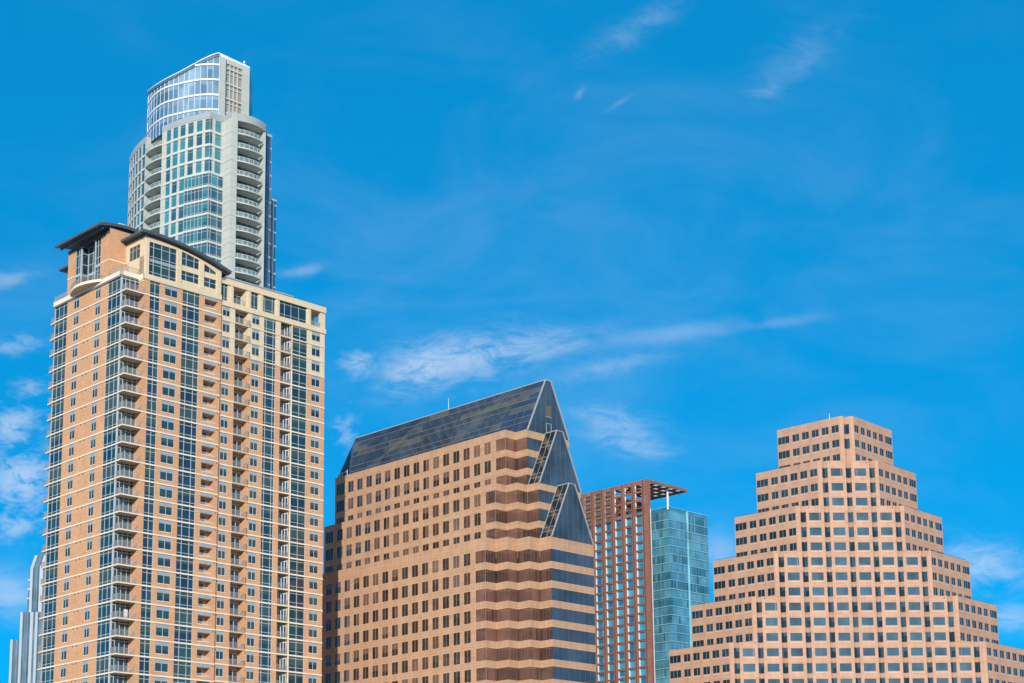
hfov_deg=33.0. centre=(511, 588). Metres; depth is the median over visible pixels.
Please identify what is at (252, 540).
window
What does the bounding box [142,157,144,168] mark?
window
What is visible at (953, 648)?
notch window
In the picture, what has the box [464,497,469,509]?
window
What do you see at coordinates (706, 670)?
window
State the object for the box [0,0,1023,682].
sky
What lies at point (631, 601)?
window
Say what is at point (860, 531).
front window
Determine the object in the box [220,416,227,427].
window
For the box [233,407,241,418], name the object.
balcony door
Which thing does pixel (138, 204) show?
window
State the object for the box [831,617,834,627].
notch window
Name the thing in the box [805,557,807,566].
notch window
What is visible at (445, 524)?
window
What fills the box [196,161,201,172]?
window
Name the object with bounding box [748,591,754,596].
window
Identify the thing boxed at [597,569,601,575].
window
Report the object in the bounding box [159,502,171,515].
window
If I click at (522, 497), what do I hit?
zigzag window
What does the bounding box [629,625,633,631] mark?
window
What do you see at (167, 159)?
window
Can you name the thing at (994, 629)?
window
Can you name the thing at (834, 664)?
notch window
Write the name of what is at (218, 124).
window
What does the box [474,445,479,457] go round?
window
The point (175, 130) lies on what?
window
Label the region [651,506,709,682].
glass tower
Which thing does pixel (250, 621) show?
window
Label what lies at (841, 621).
front window
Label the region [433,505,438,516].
window
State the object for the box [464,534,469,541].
window
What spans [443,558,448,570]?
window
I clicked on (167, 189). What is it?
window
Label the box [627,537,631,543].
window
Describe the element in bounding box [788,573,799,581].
front window
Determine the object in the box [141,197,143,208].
window
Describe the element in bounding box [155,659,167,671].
window
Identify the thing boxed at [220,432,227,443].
window
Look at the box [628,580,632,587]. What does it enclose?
window
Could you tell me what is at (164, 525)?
window
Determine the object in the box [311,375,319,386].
window
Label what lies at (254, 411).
window
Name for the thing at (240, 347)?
balcony door
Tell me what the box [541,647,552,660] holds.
zigzag window
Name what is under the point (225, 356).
window
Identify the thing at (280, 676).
balcony door
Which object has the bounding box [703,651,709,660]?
window
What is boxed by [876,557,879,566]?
notch window
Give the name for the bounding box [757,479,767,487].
window
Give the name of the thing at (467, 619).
window
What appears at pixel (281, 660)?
balcony door
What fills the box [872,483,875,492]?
notch window
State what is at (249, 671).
window
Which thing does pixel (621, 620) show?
window
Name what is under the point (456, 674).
window
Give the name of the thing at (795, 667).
front window
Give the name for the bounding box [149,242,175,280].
gable window
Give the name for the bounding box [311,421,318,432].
window
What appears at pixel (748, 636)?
window
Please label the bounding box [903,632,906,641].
notch window
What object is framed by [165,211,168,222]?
window
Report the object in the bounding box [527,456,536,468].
ribbon window
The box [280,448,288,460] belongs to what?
balcony door
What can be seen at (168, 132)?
window
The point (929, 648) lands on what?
notch window
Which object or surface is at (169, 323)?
window
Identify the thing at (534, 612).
zigzag window
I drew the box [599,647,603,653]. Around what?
window
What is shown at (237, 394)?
balcony door
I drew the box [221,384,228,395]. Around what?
window
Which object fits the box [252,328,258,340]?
window
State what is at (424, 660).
window
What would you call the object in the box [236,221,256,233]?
balcony window
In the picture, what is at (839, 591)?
front window
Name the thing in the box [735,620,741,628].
window
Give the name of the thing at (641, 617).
window
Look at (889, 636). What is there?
front window
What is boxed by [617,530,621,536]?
window
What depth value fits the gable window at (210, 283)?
355.36 m
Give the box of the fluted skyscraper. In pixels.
[9,546,45,682]
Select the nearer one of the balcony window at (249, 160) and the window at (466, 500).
the window at (466, 500)
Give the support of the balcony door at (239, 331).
in the apartment tower at (145, 417)
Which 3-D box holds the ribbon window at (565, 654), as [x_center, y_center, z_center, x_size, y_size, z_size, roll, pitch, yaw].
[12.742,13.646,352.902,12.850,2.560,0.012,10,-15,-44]
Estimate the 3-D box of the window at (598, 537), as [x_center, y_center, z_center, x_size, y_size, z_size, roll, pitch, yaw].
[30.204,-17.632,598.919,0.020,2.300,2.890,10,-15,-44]
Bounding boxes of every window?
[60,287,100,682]
[137,200,139,211]
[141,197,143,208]
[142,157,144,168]
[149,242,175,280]
[150,220,159,228]
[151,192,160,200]
[151,206,159,214]
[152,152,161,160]
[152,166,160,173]
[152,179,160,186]
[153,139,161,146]
[154,677,167,682]
[155,641,168,654]
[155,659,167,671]
[156,606,169,619]
[156,623,168,636]
[157,571,170,584]
[157,588,169,601]
[158,536,170,549]
[158,554,170,566]
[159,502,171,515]
[159,519,171,532]
[160,451,173,464]
[160,468,172,481]
[160,485,172,498]
[161,417,173,430]
[161,434,173,447]
[162,383,174,396]
[162,400,174,413]
[163,350,175,363]
[163,366,175,380]
[164,225,168,235]
[164,300,176,314]
[164,317,176,330]
[164,333,176,347]
[165,184,169,195]
[165,198,168,209]
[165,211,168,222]
[165,285,177,298]
[166,143,170,154]
[166,157,169,168]
[166,170,169,181]
[167,130,170,141]
[171,195,175,206]
[171,209,175,220]
[171,223,175,234]
[172,154,177,165]
[172,168,176,179]
[172,181,176,193]
[173,127,177,138]
[173,140,177,152]
[178,207,183,218]
[178,221,182,232]
[178,234,182,242]
[179,165,184,177]
[179,179,183,190]
[179,193,183,204]
[180,124,185,136]
[180,138,184,149]
[180,152,184,163]
[181,271,197,283]
[182,252,198,268]
[187,150,192,161]
[187,163,192,174]
[188,122,193,133]
[188,136,192,147]
[196,134,201,145]
[196,147,201,159]
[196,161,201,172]
[197,120,202,131]
[204,160,209,170]
[204,264,215,274]
[204,277,215,288]
[205,118,209,129]
[205,132,209,143]
[205,146,209,157]
[210,118,212,129]
[215,121,220,132]
[215,134,220,146]
[215,148,220,160]
[215,162,220,173]
[215,665,222,676]
[216,614,223,625]
[216,631,223,642]
[216,648,222,659]
[217,564,224,575]
[217,580,224,592]
[217,597,223,608]
[218,514,225,525]
[218,530,225,542]
[218,547,224,558]
[219,465,226,476]
[219,481,226,492]
[219,497,225,509]
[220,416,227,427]
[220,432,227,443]
[220,449,226,460]
[221,368,228,379]
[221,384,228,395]
[221,400,227,411]
[222,321,229,332]
[222,336,228,347]
[222,352,228,363]
[223,306,229,316]
[235,249,256,261]
[235,263,256,275]
[235,277,256,284]
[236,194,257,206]
[236,207,257,220]
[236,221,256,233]
[236,235,256,247]
[237,139,258,158]
[237,152,258,165]
[237,166,257,179]
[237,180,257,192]
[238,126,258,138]
[246,668,253,679]
[247,601,254,612]
[247,618,254,629]
[247,634,253,645]
[247,651,253,662]
[248,536,255,547]
[248,552,255,563]
[248,568,255,579]
[248,585,254,596]
[249,487,256,498]
[249,503,256,514]
[249,519,255,530]
[250,423,257,434]
[250,439,257,450]
[250,455,256,466]
[250,471,256,482]
[251,375,258,387]
[251,391,257,402]
[251,407,257,418]
[252,314,259,324]
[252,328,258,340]
[252,344,258,355]
[252,360,258,371]
[308,658,316,669]
[308,675,316,682]
[309,562,317,573]
[309,578,317,589]
[309,594,317,605]
[309,610,316,621]
[309,626,316,637]
[309,642,316,653]
[310,468,318,479]
[310,483,318,494]
[310,499,318,510]
[310,515,317,526]
[310,530,317,541]
[310,546,317,557]
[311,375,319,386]
[311,391,319,402]
[311,406,318,417]
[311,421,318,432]
[311,437,318,448]
[311,452,318,463]
[312,331,319,341]
[312,345,319,356]
[312,360,319,371]
[326,531,332,543]
[326,549,332,560]
[326,566,332,572]
[336,517,343,523]
[337,483,343,495]
[337,500,343,512]
[392,662,397,674]
[402,604,407,616]
[402,623,407,634]
[402,641,407,653]
[402,660,407,672]
[412,565,417,577]
[412,583,417,595]
[412,602,417,614]
[412,621,417,633]
[412,640,417,652]
[412,659,417,670]
[412,678,417,682]
[422,562,427,574]
[422,581,427,593]
[422,600,427,612]
[422,619,427,631]
[422,638,427,650]
[422,657,427,669]
[422,676,427,682]
[423,544,428,550]
[432,560,437,572]
[432,579,437,591]
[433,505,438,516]
[433,523,438,535]
[433,542,438,548]
[433,598,438,610]
[433,617,438,629]
[433,636,438,648]
[433,655,438,667]
[433,674,438,682]
[443,502,448,514]
[443,521,448,533]
[443,539,448,546]
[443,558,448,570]
[443,577,448,589]
[443,596,448,608]
[443,615,448,627]
[443,634,448,646]
[443,654,448,666]
[443,673,448,682]
[453,451,458,463]
[453,469,458,481]
[453,500,458,512]
[453,518,458,530]
[453,537,459,543]
[453,556,458,568]
[453,575,459,587]
[453,594,459,606]
[454,613,459,625]
[454,632,459,644]
[454,652,459,664]
[454,671,459,682]
[464,448,469,460]
[464,466,469,478]
[464,484,469,490]
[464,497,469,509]
[464,516,469,528]
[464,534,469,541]
[464,553,469,565]
[464,572,469,585]
[464,592,469,604]
[464,611,470,623]
[464,630,470,643]
[464,650,470,662]
[465,670,470,682]
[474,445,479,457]
[474,463,479,475]
[474,482,479,487]
[474,494,480,506]
[474,513,480,525]
[475,532,480,538]
[475,550,484,563]
[476,569,484,582]
[476,589,484,602]
[476,608,485,621]
[476,628,485,641]
[476,648,485,660]
[476,667,485,680]
[484,442,490,454]
[485,460,490,472]
[485,479,490,484]
[485,550,495,563]
[485,589,495,602]
[485,608,495,621]
[486,490,494,503]
[486,509,495,522]
[486,528,495,538]
[486,569,495,582]
[486,628,496,641]
[486,648,496,660]
[486,667,496,680]
[495,509,505,522]
[496,438,504,451]
[496,457,505,469]
[496,475,505,484]
[496,490,505,503]
[496,528,505,538]
[496,550,506,563]
[496,569,506,582]
[496,588,507,602]
[497,608,507,621]
[497,627,507,641]
[497,647,507,660]
[497,667,508,680]
[505,438,515,451]
[505,456,515,469]
[506,475,515,484]
[506,490,516,503]
[506,509,517,522]
[506,528,517,538]
[507,549,517,563]
[507,569,517,582]
[507,588,517,601]
[508,608,517,621]
[508,627,518,640]
[508,647,518,660]
[508,667,518,680]
[516,437,526,451]
[516,456,526,469]
[516,475,527,484]
[517,490,527,503]
[517,509,527,522]
[517,528,527,538]
[518,549,528,562]
[518,569,529,582]
[518,588,529,601]
[519,607,529,621]
[519,627,529,640]
[519,647,530,660]
[519,667,530,680]
[527,437,568,451]
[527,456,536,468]
[528,489,538,503]
[528,509,538,522]
[528,528,539,537]
[529,549,539,562]
[529,568,539,581]
[529,588,539,601]
[530,608,539,620]
[530,627,540,640]
[530,647,540,660]
[530,667,540,679]
[539,490,580,503]
[539,509,548,521]
[540,549,550,562]
[540,568,551,581]
[540,588,551,601]
[541,607,551,620]
[541,627,552,640]
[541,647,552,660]
[541,666,552,679]
[551,549,593,568]
[551,568,593,587]
[552,588,594,606]
[552,607,594,625]
[552,627,594,644]
[552,646,595,664]
[553,666,595,682]
[596,526,600,532]
[596,534,601,540]
[597,543,601,549]
[597,551,601,557]
[597,560,601,566]
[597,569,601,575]
[597,578,601,584]
[597,586,602,592]
[598,595,602,601]
[598,604,602,610]
[598,612,602,618]
[598,621,602,627]
[598,630,603,636]
[598,639,603,645]
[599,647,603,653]
[599,656,603,662]
[599,665,603,671]
[599,674,603,680]
[608,619,612,625]
[609,637,613,643]
[609,646,613,652]
[609,655,613,661]
[609,664,613,670]
[616,520,620,527]
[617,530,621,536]
[617,539,621,545]
[617,547,621,553]
[617,556,621,562]
[617,565,621,571]
[618,574,622,580]
[618,582,622,588]
[618,591,622,597]
[618,600,622,606]
[618,609,622,615]
[618,618,623,624]
[619,626,623,633]
[619,635,623,642]
[619,644,623,650]
[619,653,624,659]
[619,662,624,668]
[620,671,624,677]
[627,518,631,525]
[627,528,631,534]
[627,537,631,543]
[627,545,631,551]
[627,554,632,560]
[628,563,632,569]
[628,572,632,578]
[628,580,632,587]
[628,589,632,595]
[628,598,633,604]
[629,607,633,613]
[629,616,633,622]
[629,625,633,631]
[629,634,634,640]
[630,643,634,649]
[630,652,634,658]
[630,661,634,667]
[630,670,634,676]
[637,515,641,523]
[637,526,642,532]
[637,534,642,541]
[638,543,642,549]
[638,552,642,558]
[638,561,642,567]
[638,570,643,576]
[638,578,643,585]
[639,587,643,594]
[639,596,643,602]
[639,605,644,611]
[639,614,644,620]
[640,623,644,629]
[640,632,644,638]
[640,641,644,647]
[640,650,645,656]
[640,659,645,665]
[641,668,645,674]
[670,655,680,663]
[670,670,680,678]
[692,610,702,618]
[692,625,702,633]
[693,640,703,646]
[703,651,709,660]
[703,667,709,675]
[712,650,718,659]
[713,665,719,674]
[714,566,724,574]
[714,581,724,588]
[715,596,725,601]
[722,649,728,657]
[723,664,729,673]
[725,606,731,615]
[725,621,731,630]
[726,636,732,642]
[735,522,746,530]
[735,605,741,613]
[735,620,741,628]
[736,537,746,545]
[736,552,746,556]
[736,635,742,642]
[736,648,739,657]
[737,663,739,673]
[743,649,754,655]
[743,664,754,671]
[744,603,750,612]
[744,679,755,682]
[745,618,751,627]
[746,634,752,642]
[747,561,753,570]
[748,576,753,584]
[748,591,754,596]
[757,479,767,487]
[757,493,768,501]
[757,560,763,568]
[757,574,763,583]
[758,508,768,512]
[758,589,764,596]
[759,602,761,612]
[759,617,762,627]
[760,632,762,642]
[760,648,763,657]
[761,663,763,673]
[765,603,776,610]
[766,618,777,625]
[766,633,777,642]
[767,558,773,566]
[767,573,773,581]
[767,648,778,655]
[767,664,778,671]
[768,588,774,595]
[768,679,779,682]
[769,517,775,525]
[769,532,775,540]
[770,546,776,550]
[778,436,788,444]
[779,450,789,458]
[779,515,785,523]
[779,530,785,538]
[780,545,786,550]
[781,557,783,566]
[781,572,784,581]
[782,587,784,596]
[783,602,785,612]
[783,617,786,627]
[784,632,786,642]
[784,648,787,657]
[785,663,788,673]
[787,558,798,566]
[788,513,795,522]
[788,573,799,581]
[788,588,799,594]
[789,528,795,537]
[789,603,800,609]
[790,473,796,481]
[790,543,796,550]
[790,618,801,625]
[790,633,801,640]
[791,487,797,496]
[791,648,802,657]
[791,664,803,670]
[792,679,803,682]
[800,471,806,479]
[801,485,807,494]
[802,500,807,505]
[803,527,806,536]
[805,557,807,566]
[805,572,808,581]
[806,602,809,611]
[807,617,810,627]
[808,632,810,642]
[808,648,811,657]
[809,513,820,519]
[809,663,812,672]
[810,469,816,477]
[810,528,821,536]
[810,543,822,551]
[811,483,817,492]
[811,498,818,505]
[811,558,822,566]
[812,444,818,452]
[812,573,823,581]
[812,588,823,596]
[813,603,824,609]
[814,618,825,625]
[814,633,825,640]
[815,648,826,657]
[816,664,827,670]
[816,679,827,682]
[822,442,828,450]
[823,456,829,460]
[826,512,829,521]
[827,527,830,536]
[828,557,831,566]
[829,572,832,581]
[830,602,833,611]
[831,469,842,475]
[831,483,842,490]
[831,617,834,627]
[832,425,838,433]
[832,440,838,448]
[832,498,843,504]
[832,632,834,642]
[832,647,835,657]
[833,454,839,460]
[833,513,844,519]
[833,528,845,536]
[833,663,836,672]
[834,543,845,551]
[835,557,846,566]
[835,572,847,581]
[836,587,847,596]
[837,603,848,609]
[838,618,849,624]
[838,633,849,640]
[839,648,850,655]
[840,663,851,672]
[840,679,851,682]
[848,482,851,492]
[849,497,852,505]
[850,512,853,521]
[851,527,853,536]
[851,542,854,550]
[852,557,855,566]
[853,572,856,581]
[853,587,856,596]
[854,469,865,475]
[854,602,857,611]
[855,483,866,490]
[855,617,858,626]
[856,498,867,504]
[856,513,867,519]
[856,632,858,641]
[856,647,859,657]
[857,528,868,536]
[857,663,860,672]
[858,542,869,551]
[859,557,869,566]
[859,572,871,581]
[860,587,871,596]
[861,602,872,611]
[861,618,872,624]
[862,633,873,640]
[863,648,874,655]
[864,663,875,672]
[864,679,875,682]
[871,468,874,477]
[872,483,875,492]
[873,512,876,521]
[874,527,877,536]
[875,542,878,550]
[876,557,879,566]
[876,572,879,581]
[877,587,880,595]
[878,602,881,611]
[879,617,882,626]
[879,632,882,641]
[880,513,891,521]
[880,647,883,657]
[881,528,892,536]
[881,663,884,672]
[882,542,892,549]
[882,557,893,564]
[883,572,894,579]
[884,587,895,596]
[885,602,896,611]
[885,618,897,626]
[886,633,897,639]
[887,648,898,655]
[888,663,899,672]
[888,678,899,682]
[897,512,900,521]
[898,527,901,536]
[899,557,902,566]
[900,571,903,581]
[901,587,904,595]
[902,602,905,611]
[903,617,905,626]
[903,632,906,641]
[904,647,907,657]
[905,662,908,672]
[906,557,917,564]
[907,572,918,579]
[908,587,919,594]
[908,602,920,611]
[909,617,921,626]
[910,633,921,639]
[911,648,922,655]
[912,663,923,670]
[912,678,923,682]
[923,557,926,566]
[924,572,927,581]
[925,586,928,595]
[926,602,929,611]
[926,617,929,626]
[927,632,930,641]
[928,647,931,656]
[929,662,932,672]
[932,602,943,609]
[933,617,944,626]
[934,632,945,641]
[935,648,946,654]
[936,663,947,670]
[936,678,947,682]
[949,601,952,611]
[950,616,953,626]
[951,632,954,641]
[952,647,955,656]
[953,662,956,672]
[959,648,970,654]
[960,663,971,670]
[960,678,971,682]
[976,647,979,656]
[977,662,980,672]
[990,610,996,618]
[991,625,997,632]
[1019,655,1023,661]
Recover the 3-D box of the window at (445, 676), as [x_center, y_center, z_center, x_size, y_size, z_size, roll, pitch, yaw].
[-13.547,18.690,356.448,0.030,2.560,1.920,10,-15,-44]
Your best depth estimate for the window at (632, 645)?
581.97 m
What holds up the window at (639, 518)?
in the hotel tower at (620, 529)
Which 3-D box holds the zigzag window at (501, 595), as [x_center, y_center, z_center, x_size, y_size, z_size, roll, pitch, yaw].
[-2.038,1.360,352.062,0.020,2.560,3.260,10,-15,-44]
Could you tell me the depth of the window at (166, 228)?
424.63 m
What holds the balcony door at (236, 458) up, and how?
in the apartment tower at (145, 417)
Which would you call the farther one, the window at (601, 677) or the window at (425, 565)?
the window at (601, 677)
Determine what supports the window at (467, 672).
in the gabled office tower at (458, 545)
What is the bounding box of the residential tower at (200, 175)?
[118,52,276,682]
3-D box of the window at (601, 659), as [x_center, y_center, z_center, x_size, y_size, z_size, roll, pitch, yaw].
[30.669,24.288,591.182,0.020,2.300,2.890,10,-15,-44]
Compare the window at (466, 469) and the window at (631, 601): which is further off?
the window at (631, 601)
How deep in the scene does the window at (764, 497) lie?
421.43 m
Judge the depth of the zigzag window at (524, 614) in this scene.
351.18 m
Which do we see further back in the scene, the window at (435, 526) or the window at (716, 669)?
the window at (716, 669)
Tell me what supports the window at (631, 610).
in the hotel tower at (620, 529)
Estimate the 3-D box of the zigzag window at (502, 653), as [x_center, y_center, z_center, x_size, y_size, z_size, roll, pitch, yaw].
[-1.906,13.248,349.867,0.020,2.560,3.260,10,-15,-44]
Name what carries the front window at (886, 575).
in the stepped office tower at (841, 567)
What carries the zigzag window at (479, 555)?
in the gabled office tower at (458, 545)
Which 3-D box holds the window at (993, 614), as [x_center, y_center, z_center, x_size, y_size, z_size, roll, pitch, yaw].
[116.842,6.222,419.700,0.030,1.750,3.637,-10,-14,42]
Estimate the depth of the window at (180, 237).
421.33 m
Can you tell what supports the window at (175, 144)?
in the residential tower at (200, 175)
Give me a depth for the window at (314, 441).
369.92 m
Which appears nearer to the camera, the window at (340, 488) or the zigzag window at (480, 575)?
the zigzag window at (480, 575)
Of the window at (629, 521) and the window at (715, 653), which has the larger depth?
the window at (629, 521)
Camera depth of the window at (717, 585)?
417.03 m
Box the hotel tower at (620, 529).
[581,479,686,682]
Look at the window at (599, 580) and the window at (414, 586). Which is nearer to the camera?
the window at (414, 586)
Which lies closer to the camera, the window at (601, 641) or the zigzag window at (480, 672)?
the zigzag window at (480, 672)
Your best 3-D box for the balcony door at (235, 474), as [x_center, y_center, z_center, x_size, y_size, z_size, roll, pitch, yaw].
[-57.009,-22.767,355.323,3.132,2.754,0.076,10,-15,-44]
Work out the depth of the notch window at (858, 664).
403.56 m
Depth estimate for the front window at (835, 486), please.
411.07 m
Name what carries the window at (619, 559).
in the hotel tower at (620, 529)
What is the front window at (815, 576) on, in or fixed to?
in the stepped office tower at (841, 567)
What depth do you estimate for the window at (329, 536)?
395.13 m
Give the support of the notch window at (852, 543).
in the stepped office tower at (841, 567)
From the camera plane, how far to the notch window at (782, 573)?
406.78 m
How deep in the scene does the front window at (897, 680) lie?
403.12 m
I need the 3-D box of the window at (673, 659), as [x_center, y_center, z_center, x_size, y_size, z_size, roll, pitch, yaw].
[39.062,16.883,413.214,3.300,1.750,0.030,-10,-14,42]
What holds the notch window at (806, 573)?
in the stepped office tower at (841, 567)
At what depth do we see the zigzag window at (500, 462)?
361.62 m
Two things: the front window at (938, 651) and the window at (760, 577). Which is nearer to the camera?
the front window at (938, 651)
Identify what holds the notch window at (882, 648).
in the stepped office tower at (841, 567)
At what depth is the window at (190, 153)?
424.01 m
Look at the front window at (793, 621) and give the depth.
404.69 m
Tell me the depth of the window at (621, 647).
585.32 m
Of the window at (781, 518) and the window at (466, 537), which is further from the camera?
the window at (781, 518)
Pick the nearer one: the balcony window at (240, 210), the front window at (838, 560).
the front window at (838, 560)
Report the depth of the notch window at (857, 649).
404.15 m
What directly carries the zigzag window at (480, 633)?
in the gabled office tower at (458, 545)
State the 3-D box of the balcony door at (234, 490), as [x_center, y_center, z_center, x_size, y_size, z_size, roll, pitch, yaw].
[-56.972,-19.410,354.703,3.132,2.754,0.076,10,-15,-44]
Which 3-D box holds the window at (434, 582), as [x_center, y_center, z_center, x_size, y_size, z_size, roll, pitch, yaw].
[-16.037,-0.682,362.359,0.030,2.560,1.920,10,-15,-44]
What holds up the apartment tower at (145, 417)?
on the ground
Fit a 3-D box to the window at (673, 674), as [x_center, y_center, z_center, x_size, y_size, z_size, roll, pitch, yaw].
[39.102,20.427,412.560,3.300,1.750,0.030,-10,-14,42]
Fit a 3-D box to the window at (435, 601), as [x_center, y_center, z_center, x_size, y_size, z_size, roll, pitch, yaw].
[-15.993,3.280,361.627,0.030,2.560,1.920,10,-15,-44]
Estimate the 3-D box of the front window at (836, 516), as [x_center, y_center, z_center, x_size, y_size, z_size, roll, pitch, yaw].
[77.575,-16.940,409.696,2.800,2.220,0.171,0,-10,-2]
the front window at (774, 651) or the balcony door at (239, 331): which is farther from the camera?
the front window at (774, 651)
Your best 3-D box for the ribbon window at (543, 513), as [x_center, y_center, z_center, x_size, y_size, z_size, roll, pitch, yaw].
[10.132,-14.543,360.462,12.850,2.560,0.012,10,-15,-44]
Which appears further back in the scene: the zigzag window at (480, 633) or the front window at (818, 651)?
the front window at (818, 651)
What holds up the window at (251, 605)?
in the apartment tower at (145, 417)
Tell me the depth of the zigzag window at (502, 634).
350.58 m
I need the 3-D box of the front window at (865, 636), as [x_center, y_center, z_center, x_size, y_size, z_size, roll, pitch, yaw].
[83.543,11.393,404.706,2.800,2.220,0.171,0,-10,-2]
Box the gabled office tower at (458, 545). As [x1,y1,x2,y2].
[322,379,595,682]
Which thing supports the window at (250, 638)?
in the apartment tower at (145, 417)
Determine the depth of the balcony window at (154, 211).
432.59 m
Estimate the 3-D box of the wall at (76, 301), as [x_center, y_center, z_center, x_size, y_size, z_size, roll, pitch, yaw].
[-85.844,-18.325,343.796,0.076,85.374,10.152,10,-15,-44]
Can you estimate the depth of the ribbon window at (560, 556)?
356.53 m
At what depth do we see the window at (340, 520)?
397.93 m
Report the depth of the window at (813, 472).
412.32 m
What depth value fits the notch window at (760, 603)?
405.19 m
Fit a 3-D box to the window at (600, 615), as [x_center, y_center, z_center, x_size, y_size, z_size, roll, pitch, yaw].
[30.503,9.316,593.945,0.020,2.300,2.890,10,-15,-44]
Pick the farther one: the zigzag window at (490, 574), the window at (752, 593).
the window at (752, 593)
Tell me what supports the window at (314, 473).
in the apartment tower at (145, 417)
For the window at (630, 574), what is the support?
in the hotel tower at (620, 529)
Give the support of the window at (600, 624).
in the hotel tower at (620, 529)
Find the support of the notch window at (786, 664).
in the stepped office tower at (841, 567)
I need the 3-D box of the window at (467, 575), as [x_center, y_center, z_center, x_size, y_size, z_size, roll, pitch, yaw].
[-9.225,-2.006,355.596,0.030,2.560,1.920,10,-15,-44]
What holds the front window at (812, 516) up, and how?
in the stepped office tower at (841, 567)
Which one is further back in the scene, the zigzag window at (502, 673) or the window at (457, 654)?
the window at (457, 654)
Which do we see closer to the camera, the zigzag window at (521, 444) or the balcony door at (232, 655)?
the balcony door at (232, 655)
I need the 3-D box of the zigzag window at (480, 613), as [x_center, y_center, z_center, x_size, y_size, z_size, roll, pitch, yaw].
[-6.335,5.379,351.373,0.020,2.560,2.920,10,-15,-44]
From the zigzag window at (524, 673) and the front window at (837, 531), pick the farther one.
the front window at (837, 531)
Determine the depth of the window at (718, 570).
417.64 m
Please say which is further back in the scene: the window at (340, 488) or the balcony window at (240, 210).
the balcony window at (240, 210)
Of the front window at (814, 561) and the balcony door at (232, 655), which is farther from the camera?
the front window at (814, 561)
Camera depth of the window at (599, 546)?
598.39 m
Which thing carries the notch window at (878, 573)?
in the stepped office tower at (841, 567)
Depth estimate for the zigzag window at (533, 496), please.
357.84 m
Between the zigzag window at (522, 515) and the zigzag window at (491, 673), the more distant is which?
the zigzag window at (522, 515)
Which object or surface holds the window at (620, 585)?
in the hotel tower at (620, 529)
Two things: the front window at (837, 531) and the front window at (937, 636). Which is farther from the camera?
the front window at (837, 531)
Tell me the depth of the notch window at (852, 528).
409.42 m
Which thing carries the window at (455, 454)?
in the gabled office tower at (458, 545)
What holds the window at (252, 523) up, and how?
in the apartment tower at (145, 417)
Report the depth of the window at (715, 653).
405.29 m
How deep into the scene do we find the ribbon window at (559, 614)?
354.28 m
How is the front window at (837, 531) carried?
in the stepped office tower at (841, 567)
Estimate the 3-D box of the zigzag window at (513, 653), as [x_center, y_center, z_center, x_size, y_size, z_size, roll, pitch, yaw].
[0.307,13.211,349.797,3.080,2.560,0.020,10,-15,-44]
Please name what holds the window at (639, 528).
in the hotel tower at (620, 529)
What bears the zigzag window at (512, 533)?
in the gabled office tower at (458, 545)
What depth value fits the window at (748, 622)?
404.99 m
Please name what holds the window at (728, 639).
in the stepped office tower at (841, 567)
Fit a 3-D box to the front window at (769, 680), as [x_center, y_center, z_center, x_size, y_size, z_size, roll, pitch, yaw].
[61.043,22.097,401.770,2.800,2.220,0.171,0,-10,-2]
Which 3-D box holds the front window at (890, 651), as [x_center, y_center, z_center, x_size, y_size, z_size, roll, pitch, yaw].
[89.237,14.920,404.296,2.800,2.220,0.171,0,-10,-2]
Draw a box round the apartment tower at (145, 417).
[37,222,325,682]
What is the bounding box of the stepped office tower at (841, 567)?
[669,416,1023,682]
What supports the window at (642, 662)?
in the hotel tower at (620, 529)
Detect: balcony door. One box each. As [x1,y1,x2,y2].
[228,669,237,681]
[229,619,237,631]
[229,635,237,647]
[229,652,237,664]
[230,553,239,564]
[230,569,238,581]
[230,585,238,597]
[230,602,238,614]
[231,504,240,515]
[231,520,239,531]
[231,536,239,548]
[232,455,240,466]
[232,471,240,482]
[232,487,240,499]
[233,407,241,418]
[233,423,241,434]
[233,439,241,450]
[234,293,240,304]
[234,344,242,354]
[234,359,242,370]
[234,375,242,387]
[234,391,242,402]
[235,312,243,323]
[235,328,243,339]
[277,657,285,670]
[277,673,285,682]
[278,592,286,604]
[278,608,286,620]
[278,624,285,637]
[278,640,285,653]
[279,511,287,523]
[279,527,287,540]
[279,543,286,556]
[279,559,286,572]
[279,575,286,588]
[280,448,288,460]
[280,464,287,476]
[280,480,287,492]
[280,496,287,508]
[281,371,289,382]
[281,386,288,398]
[281,402,288,413]
[281,417,288,429]
[281,433,288,444]
[282,325,289,336]
[282,340,289,351]
[282,355,289,367]
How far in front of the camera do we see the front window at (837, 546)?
408.47 m
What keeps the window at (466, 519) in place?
in the gabled office tower at (458, 545)
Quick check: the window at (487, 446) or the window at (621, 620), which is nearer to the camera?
the window at (487, 446)
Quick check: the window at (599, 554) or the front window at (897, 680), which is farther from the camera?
the window at (599, 554)
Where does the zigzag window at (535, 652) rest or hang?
in the gabled office tower at (458, 545)
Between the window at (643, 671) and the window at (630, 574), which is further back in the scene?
the window at (630, 574)
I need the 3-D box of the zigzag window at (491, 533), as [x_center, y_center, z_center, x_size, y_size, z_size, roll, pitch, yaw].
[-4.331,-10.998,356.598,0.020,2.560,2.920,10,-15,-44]
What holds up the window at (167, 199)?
in the residential tower at (200, 175)
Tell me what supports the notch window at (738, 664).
in the stepped office tower at (841, 567)
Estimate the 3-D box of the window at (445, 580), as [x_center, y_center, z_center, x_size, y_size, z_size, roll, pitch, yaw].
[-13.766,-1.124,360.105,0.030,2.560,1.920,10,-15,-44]
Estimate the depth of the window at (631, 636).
582.68 m
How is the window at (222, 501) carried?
in the apartment tower at (145, 417)
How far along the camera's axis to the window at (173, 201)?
424.63 m
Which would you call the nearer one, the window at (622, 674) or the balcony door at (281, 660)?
the balcony door at (281, 660)
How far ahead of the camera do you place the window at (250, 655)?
350.23 m
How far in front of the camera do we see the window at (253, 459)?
357.58 m
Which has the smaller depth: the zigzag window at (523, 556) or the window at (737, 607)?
the zigzag window at (523, 556)

